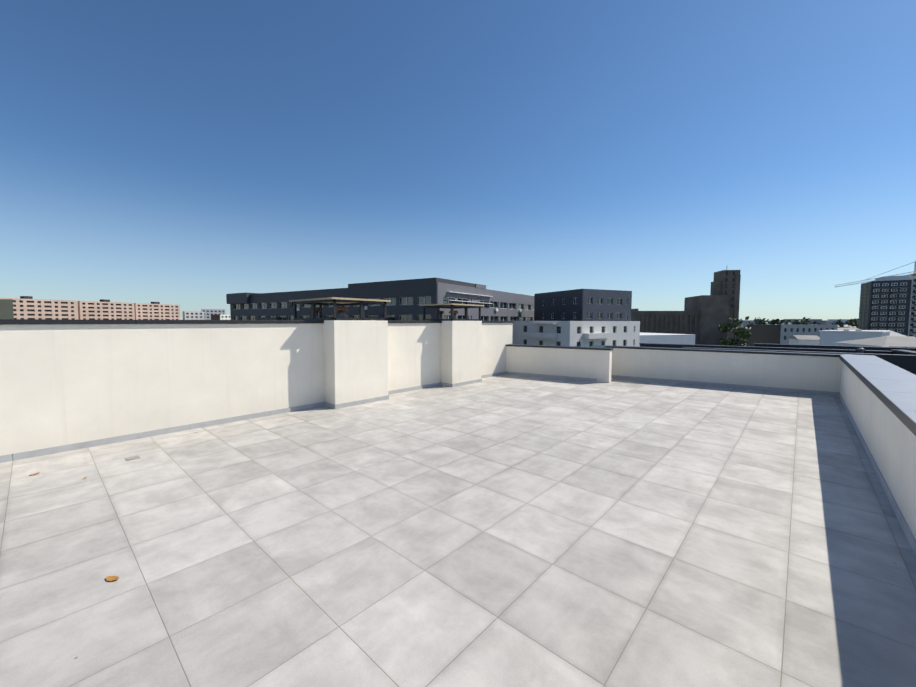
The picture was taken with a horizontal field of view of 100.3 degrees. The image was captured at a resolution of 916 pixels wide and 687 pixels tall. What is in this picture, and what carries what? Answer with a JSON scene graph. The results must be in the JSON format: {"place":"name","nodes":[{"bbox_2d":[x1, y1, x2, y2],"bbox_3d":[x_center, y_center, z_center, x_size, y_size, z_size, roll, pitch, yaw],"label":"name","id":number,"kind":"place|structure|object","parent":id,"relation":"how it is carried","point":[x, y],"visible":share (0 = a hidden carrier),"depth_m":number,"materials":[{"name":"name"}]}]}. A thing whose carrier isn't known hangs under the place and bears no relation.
{"place":"outdoors","nodes":[
{"label":"outdoors","id":0,"kind":"place"},
{"bbox_2d":[0,299,13,318],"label":"tan building","id":1,"kind":"structure","parent":0,"point":[6,309],"depth_m":60.43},
{"bbox_2d":[182,309,230,319],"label":"distant white blocks","id":2,"kind":"structure","parent":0,"point":[211,314],"depth_m":347.60,"materials":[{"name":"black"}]},
{"bbox_2d":[0,0,915,319],"label":"sky","id":3,"kind":"structure","parent":0,"point":[189,154],"materials":[{"name":"blue"}]},
{"bbox_2d":[180,318,907,347],"bbox_3d":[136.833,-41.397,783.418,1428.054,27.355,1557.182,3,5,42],"label":"distant skyline","id":4,"kind":"structure","parent":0,"point":[819,321],"depth_m":421.37,"materials":[{"name":"white"}]},
{"bbox_2d":[512,289,639,346],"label":"anthracite block on white podium","id":5,"kind":"structure","parent":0,"point":[584,317],"depth_m":81.67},
{"bbox_2d":[845,318,858,326],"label":"distant tree","id":6,"kind":"object","parent":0,"point":[855,321],"visible":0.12,"depth_m":360.53,"materials":[{"name":"green plant"}]},
{"bbox_2d":[858,275,911,335],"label":"dark tower under construction","id":7,"kind":"structure","parent":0,"point":[884,302],"depth_m":204.57,"materials":[{"name":"grey concrete"}]},
{"bbox_2d":[908,276,915,347],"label":"white residential tower","id":8,"kind":"structure","parent":0,"point":[912,324],"depth_m":210.93,"materials":[{"name":"black"}]},
{"label":"city ground","id":9,"kind":"structure","parent":0,"visible":0},
{"bbox_2d":[0,296,179,319],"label":"beige apartment blocks","id":10,"kind":"structure","parent":9,"relation":"on","point":[27,307],"depth_m":272.00,"materials":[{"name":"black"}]},
{"bbox_2d":[226,278,533,320],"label":"anthracite apartments","id":11,"kind":"structure","parent":9,"relation":"on","point":[408,297],"depth_m":76.55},
{"bbox_2d":[631,270,740,344],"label":"building","id":12,"kind":"structure","parent":9,"relation":"on","point":[701,317],"depth_m":203.75,"materials":[{"name":"concrete"}]},
{"bbox_2d":[718,316,751,345],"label":"poplar tree","id":13,"kind":"object","parent":9,"relation":"on","point":[743,333],"visible":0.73,"depth_m":148.19,"materials":[{"name":"green plant"}]},
{"bbox_2d":[737,316,780,327],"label":"distant tree","id":14,"kind":"object","parent":9,"relation":"on","point":[749,325],"visible":0.06,"depth_m":193.58,"materials":[{"name":"green plant"}]},
{"bbox_2d":[639,324,915,346],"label":"low buildings","id":15,"kind":"structure","parent":9,"relation":"on","point":[810,334],"depth_m":125.99,"materials":[{"name":"white concrete"}]},
{"bbox_2d":[770,319,807,324],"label":"distant tree","id":16,"kind":"object","parent":9,"relation":"on","point":[788,321],"visible":0.04,"depth_m":160.84,"materials":[{"name":"green plant"}]},
{"bbox_2d":[801,317,810,323],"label":"distant tree","id":17,"kind":"object","parent":9,"relation":"on","point":[803,321],"visible":0.06,"depth_m":309.31,"materials":[{"name":"green plant"}]},
{"bbox_2d":[827,322,857,327],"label":"distant tree","id":18,"kind":"object","parent":9,"relation":"on","point":[850,323],"visible":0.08,"depth_m":303.43,"materials":[{"name":"green plant"}]},
{"bbox_2d":[835,261,915,286],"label":"tower crane","id":19,"kind":"object","parent":9,"relation":"on","point":[914,271],"visible":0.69,"depth_m":255.39,"materials":[{"name":"white metal"}]},
{"bbox_3d":[-2.167,9.999,3.627,9.600,16.996,23.700,3,5,42],"label":"building slab","id":20,"kind":"object","parent":9,"relation":"on","visible":0},
{"bbox_2d":[0,319,513,456],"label":"wall","id":21,"kind":"structure","parent":20,"relation":"on","point":[64,382],"depth_m":5.67,"materials":[{"name":"white paint"}]},
{"bbox_2d":[323,320,481,404],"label":"vent shaft pillars","id":22,"kind":"structure","parent":20,"relation":"on","point":[355,360],"depth_m":7.90,"materials":[{"name":"white paint"}]},
{"bbox_2d":[289,297,483,320],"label":"chimney caps","id":23,"kind":"object","parent":22,"relation":"on","point":[334,302],"visible":1,"depth_m":8.29,"materials":[{"name":"grey metal"}]},
{"bbox_2d":[0,374,915,686],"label":"terrace floor","id":24,"kind":"structure","parent":20,"relation":"on","point":[506,530],"depth_m":2.85,"materials":[{"name":"tile"}]},
{"bbox_2d":[31,432,197,580],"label":"dry leaves","id":25,"kind":"object","parent":24,"relation":"on","point":[110,578],"visible":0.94,"depth_m":2.52,"materials":[{"name":"brown plant"}]},
{"bbox_2d":[125,456,139,460],"bbox_3d":[-3.997,1.409,4.697,0.130,0.006,0.130,3,5,42],"label":"floor drain","id":26,"kind":"object","parent":24,"relation":"on","point":[132,458],"visible":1,"depth_m":4.68,"materials":[{"name":"silver metal"}]},
{"bbox_2d":[0,371,915,556],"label":"skirting tiles","id":27,"kind":"object","parent":24,"relation":"on","point":[909,535],"visible":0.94,"depth_m":6.36,"materials":[{"name":"grey tile"}]},
{"bbox_2d":[506,344,841,391],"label":"parapet walls","id":28,"kind":"structure","parent":24,"relation":"on","point":[789,370],"depth_m":10.47,"materials":[{"name":"white paint"}]},
{"bbox_2d":[639,343,915,374],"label":"adjacent roofs","id":29,"kind":"structure","parent":20,"relation":"on","point":[903,358],"depth_m":15.51,"materials":[{"name":"concrete"}]},
{"bbox_2d":[840,361,915,538],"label":"parapet wall","id":30,"kind":"structure","parent":20,"relation":"on","point":[888,436],"depth_m":3.92,"materials":[{"name":"white paint"}]},
{"bbox_2d":[839,354,915,435],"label":"parapet coping","id":31,"kind":"object","parent":30,"relation":"on","point":[891,386],"visible":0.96,"depth_m":4.79,"materials":[{"name":"grey metal"}]}
]}

